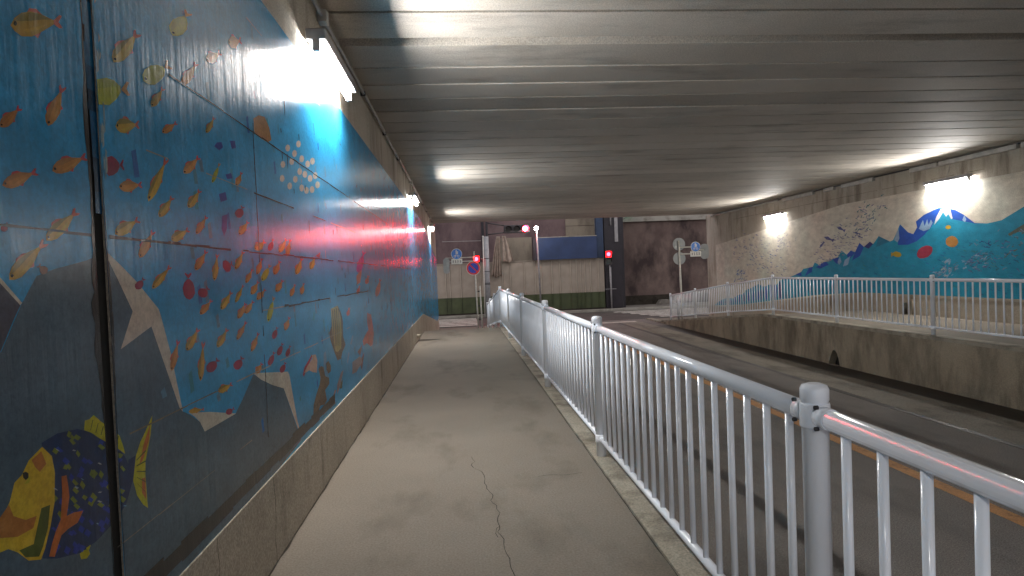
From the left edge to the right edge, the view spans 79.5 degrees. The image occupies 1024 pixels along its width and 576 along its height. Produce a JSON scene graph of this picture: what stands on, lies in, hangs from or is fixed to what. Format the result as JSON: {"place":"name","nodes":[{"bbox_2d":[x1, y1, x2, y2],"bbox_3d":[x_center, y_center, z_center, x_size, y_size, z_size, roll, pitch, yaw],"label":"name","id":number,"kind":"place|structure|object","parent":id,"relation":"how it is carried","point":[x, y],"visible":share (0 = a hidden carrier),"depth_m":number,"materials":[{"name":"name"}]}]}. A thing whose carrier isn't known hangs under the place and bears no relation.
{"place":"outdoors","nodes":[
{"label":"outdoors","id":0,"kind":"place"},
{"bbox_2d":[268,326,677,575],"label":"sidewalk","id":1,"kind":"structure","parent":0,"point":[467,454],"depth_m":4.26,"materials":[{"name":"concrete"}]},
{"bbox_2d":[443,249,479,327],"bbox_3d":[-2.114,0.077,26.506,1.585,3.556,0.103,-2,1,-5],"label":"sign post","id":2,"kind":"object","parent":1,"relation":"on","point":[472,267],"visible":0.99,"depth_m":26.46,"materials":[{"name":"metal"}]},
{"bbox_2d":[477,286,482,327],"bbox_3d":[-1.371,0.867,26.625,0.187,1.911,0.063,-2,1,-5],"label":"barrier post","id":3,"kind":"object","parent":1,"relation":"on","point":[480,305],"visible":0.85,"depth_m":26.60,"materials":[{"name":"metal"}]},
{"bbox_2d":[434,218,599,263],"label":"building","id":4,"kind":"structure","parent":0,"point":[465,238],"depth_m":36.99,"materials":[{"name":"concrete"}]},
{"bbox_2d":[439,307,708,328],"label":"cross road","id":5,"kind":"structure","parent":0,"point":[609,315],"depth_m":31.12,"materials":[{"name":"grey asphalt"}]},
{"bbox_2d":[439,318,477,326],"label":"crosswalk","id":6,"kind":"structure","parent":5,"relation":"on","point":[457,320],"depth_m":30.68,"materials":[{"name":"white paint"}]},
{"bbox_2d":[482,222,490,316],"bbox_3d":[-1.482,-3.364,33.779,0.332,9.922,0.407,-2,2,20],"label":"utility pole","id":7,"kind":"object","parent":5,"relation":"on","point":[487,296],"visible":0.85,"depth_m":33.77,"materials":[{"name":"metal"}]},
{"bbox_2d":[473,255,482,264],"bbox_3d":[-1.824,-1.413,33.933,0.662,0.860,0.320,-2,1,-5],"label":"pedestrian signal","id":8,"kind":"object","parent":7,"relation":"attached to","point":[477,258],"visible":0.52,"depth_m":33.92,"materials":[{"name":"red plastic"}]},
{"bbox_2d":[488,223,528,234],"bbox_3d":[-0.204,-3.302,33.855,2.346,0.715,0.400,-2,1,-5],"label":"traffic signal","id":9,"kind":"object","parent":7,"relation":"attached to","point":[516,228],"visible":1,"depth_m":33.92,"materials":[{"name":"grey metal"}]},
{"bbox_2d":[534,225,541,303],"bbox_3d":[1.424,-0.956,33.414,0.237,4.896,0.206,-1,2,28],"label":"street lamp","id":10,"kind":"object","parent":5,"relation":"on","point":[536,228],"visible":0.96,"depth_m":33.38,"materials":[{"name":"grey metal"}]},
{"bbox_2d":[621,308,707,316],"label":"crosswalk","id":11,"kind":"structure","parent":5,"relation":"on","point":[653,312],"depth_m":32.43,"materials":[{"name":"white paint"}]},
{"bbox_2d":[439,302,708,316],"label":"pavement","id":12,"kind":"structure","parent":0,"point":[645,305],"depth_m":36.03,"materials":[{"name":"grey concrete"}]},
{"bbox_2d":[437,258,605,315],"bbox_3d":[-1.752,0.014,34.985,14.280,2.930,0.200,-2,1,-5],"label":"hoarding","id":13,"kind":"object","parent":12,"relation":"on","point":[572,284],"visible":0.41,"depth_m":35.22,"materials":[{"name":"metal"}]},
{"bbox_2d":[491,236,501,277],"bbox_3d":[-0.936,-1.749,34.858,0.609,2.353,0.139,-2,1,-5],"label":"tarpaulin","id":14,"kind":"object","parent":13,"relation":"hanging from","point":[496,268],"visible":1,"depth_m":34.84,"materials":[{"name":"beige fabric"}]},
{"bbox_2d":[502,236,513,262],"bbox_3d":[-0.246,-2.182,34.866,0.658,1.543,0.139,-2,1,-5],"label":"tarpaulin","id":15,"kind":"object","parent":13,"relation":"attached to","point":[507,256],"visible":1,"depth_m":34.84,"materials":[{"name":"beige fabric"}]},
{"bbox_2d":[532,235,596,259],"bbox_3d":[3.012,-2.294,35.171,3.670,1.290,0.300,-2,1,-5],"label":"sign board","id":16,"kind":"object","parent":13,"relation":"attached to","point":[566,247],"visible":0.91,"depth_m":35.03,"materials":[{"name":"blue metal"}]},
{"bbox_2d":[594,218,603,257],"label":"steel column","id":17,"kind":"structure","parent":13,"relation":"on","point":[599,233],"depth_m":35.39,"materials":[{"name":"blue metal"}]},
{"bbox_2d":[604,250,615,308],"bbox_3d":[5.601,-0.493,35.078,0.700,3.351,0.320,-2,1,-5],"label":"pedestrian signal","id":18,"kind":"object","parent":12,"relation":"on","point":[608,257],"visible":1,"depth_m":35.06,"materials":[{"name":"grey metal"}]},
{"bbox_2d":[603,217,625,307],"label":"steel column","id":19,"kind":"structure","parent":12,"relation":"on","point":[613,240],"depth_m":35.60,"materials":[{"name":"black metal"}]},
{"bbox_2d":[656,299,673,304],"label":"concrete block","id":20,"kind":"structure","parent":12,"relation":"on","point":[663,301],"depth_m":37.24,"materials":[{"name":"grey concrete"}]},
{"bbox_2d":[623,214,711,304],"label":"concrete wall","id":21,"kind":"structure","parent":0,"point":[651,266],"depth_m":37.85,"materials":[{"name":"brown concrete"}]},
{"bbox_2d":[489,319,1023,575],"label":"road","id":22,"kind":"structure","parent":0,"point":[954,538],"depth_m":6.79,"materials":[{"name":"grey asphalt"}]},
{"bbox_2d":[602,321,635,322],"bbox_3d":[4.349,1.550,27.401,2.350,0.029,0.400,-2,1,-5],"label":"stop line","id":23,"kind":"object","parent":22,"relation":"on","point":[618,322],"visible":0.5,"depth_m":27.45,"materials":[{"name":"white paint"}]},
{"bbox_2d":[580,327,1023,526],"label":"line","id":24,"kind":"object","parent":22,"relation":"on","point":[1001,512],"visible":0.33,"depth_m":6.99,"materials":[{"name":"orange paint"}]},
{"bbox_2d":[619,323,1023,449],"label":"pavement joint","id":25,"kind":"object","parent":22,"relation":"on","point":[951,425],"visible":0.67,"depth_m":10.15,"materials":[{"name":"grey concrete"}]},
{"bbox_2d":[620,321,1023,445],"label":"gutter apron","id":26,"kind":"object","parent":22,"relation":"on","point":[1003,428],"visible":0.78,"depth_m":11.07,"materials":[{"name":"grey concrete"}]},
{"bbox_2d":[646,313,1023,410],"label":"retaining wall","id":27,"kind":"structure","parent":22,"relation":"on","point":[988,371],"depth_m":12.15,"materials":[{"name":"concrete"}]},
{"bbox_2d":[669,274,1023,338],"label":"railing","id":28,"kind":"object","parent":27,"relation":"on","point":[932,280],"visible":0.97,"depth_m":13.26,"materials":[{"name":"metal"}]},
{"bbox_2d":[655,325,1023,422],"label":"gutter","id":29,"kind":"object","parent":22,"relation":"on","point":[992,408],"visible":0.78,"depth_m":12.03,"materials":[{"name":"grey concrete"}]},
{"bbox_2d":[655,310,1023,344],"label":"sidewalk","id":30,"kind":"structure","parent":0,"point":[1008,330],"depth_m":13.30,"materials":[{"name":"concrete"}]},
{"bbox_2d":[677,295,679,318],"bbox_3d":[7.104,0.833,26.330,0.111,1.205,0.100,-3,2,-27],"label":"barrier post","id":31,"kind":"object","parent":30,"relation":"on","point":[677,306],"visible":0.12,"depth_m":26.29,"materials":[{"name":"grey metal"}]},
{"bbox_2d":[673,238,708,318],"bbox_3d":[7.693,-0.377,26.337,1.545,3.574,0.122,-2,1,-5],"label":"sign post","id":32,"kind":"object","parent":30,"relation":"on","point":[679,258],"visible":0.99,"depth_m":26.29,"materials":[{"name":"metal"}]},
{"label":"ground","id":33,"kind":"structure","parent":0,"visible":0},
{"bbox_2d":[0,0,438,575],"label":"mural wall","id":34,"kind":"structure","parent":33,"relation":"on","point":[218,294],"depth_m":2.35,"materials":[{"name":"paint"}]},
{"bbox_2d":[305,26,356,101],"bbox_3d":[-1.465,-1.936,5.003,0.170,0.480,1.320,-2,1,-5],"label":"wall lamp","id":35,"kind":"object","parent":34,"relation":"attached to","point":[321,45],"visible":0.97,"depth_m":4.74,"materials":[{"name":"white plastic"}]},
{"bbox_2d":[311,0,434,226],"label":"cable pipe","id":36,"kind":"object","parent":34,"relation":"attached to","point":[322,17],"visible":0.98,"depth_m":6.05,"materials":[{"name":"grey metal"}]},
{"bbox_2d":[408,188,418,205],"bbox_3d":[-2.195,-2.134,13.720,0.170,0.480,1.320,-2,1,-5],"label":"wall lamp","id":37,"kind":"object","parent":34,"relation":"attached to","point":[413,196],"visible":1,"depth_m":13.39,"materials":[{"name":"white plastic"}]},
{"bbox_2d":[428,219,434,230],"bbox_3d":[-2.905,-2.326,22.188,0.170,0.480,1.320,-2,1,-5],"label":"wall lamp","id":38,"kind":"object","parent":34,"relation":"attached to","point":[431,226],"visible":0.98,"depth_m":21.81,"materials":[{"name":"white plastic"}]},
{"bbox_2d":[317,0,1023,222],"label":"bridge deck","id":39,"kind":"structure","parent":34,"relation":"on","point":[500,110],"depth_m":8.15,"materials":[{"name":"concrete"}]},
{"bbox_2d":[439,304,707,318],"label":"kerb","id":40,"kind":"structure","parent":33,"relation":"on","point":[573,311],"depth_m":34.59,"materials":[{"name":"concrete"}]},
{"bbox_2d":[485,326,711,575],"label":"curb","id":41,"kind":"structure","parent":33,"relation":"on","point":[681,558],"depth_m":4.00,"materials":[{"name":"concrete"}]},
{"bbox_2d":[486,286,1023,575],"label":"railing","id":42,"kind":"object","parent":41,"relation":"on","point":[546,337],"visible":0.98,"depth_m":2.46,"materials":[{"name":"metal"}]},
{"bbox_2d":[706,141,1023,324],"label":"mural wall","id":43,"kind":"structure","parent":33,"relation":"on","point":[904,224],"depth_m":16.38,"materials":[{"name":"concrete"}]},
{"bbox_2d":[762,207,783,218],"bbox_3d":[9.459,-2.794,22.310,0.170,0.480,1.320,-2,1,-5],"label":"wall lamp","id":44,"kind":"object","parent":43,"relation":"attached to","point":[764,216],"visible":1,"depth_m":22.23,"materials":[{"name":"white plastic"}]},
{"bbox_2d":[709,141,1023,216],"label":"cable trough","id":45,"kind":"object","parent":43,"relation":"attached to","point":[1014,146],"visible":1,"depth_m":15.17,"materials":[{"name":"grey metal"}]},
{"bbox_2d":[923,165,972,188],"bbox_3d":[10.125,-2.643,14.339,0.170,0.480,1.320,-2,1,-5],"label":"wall lamp","id":46,"kind":"object","parent":43,"relation":"attached to","point":[968,176],"visible":1,"depth_m":14.22,"materials":[{"name":"white plastic"}]}
]}

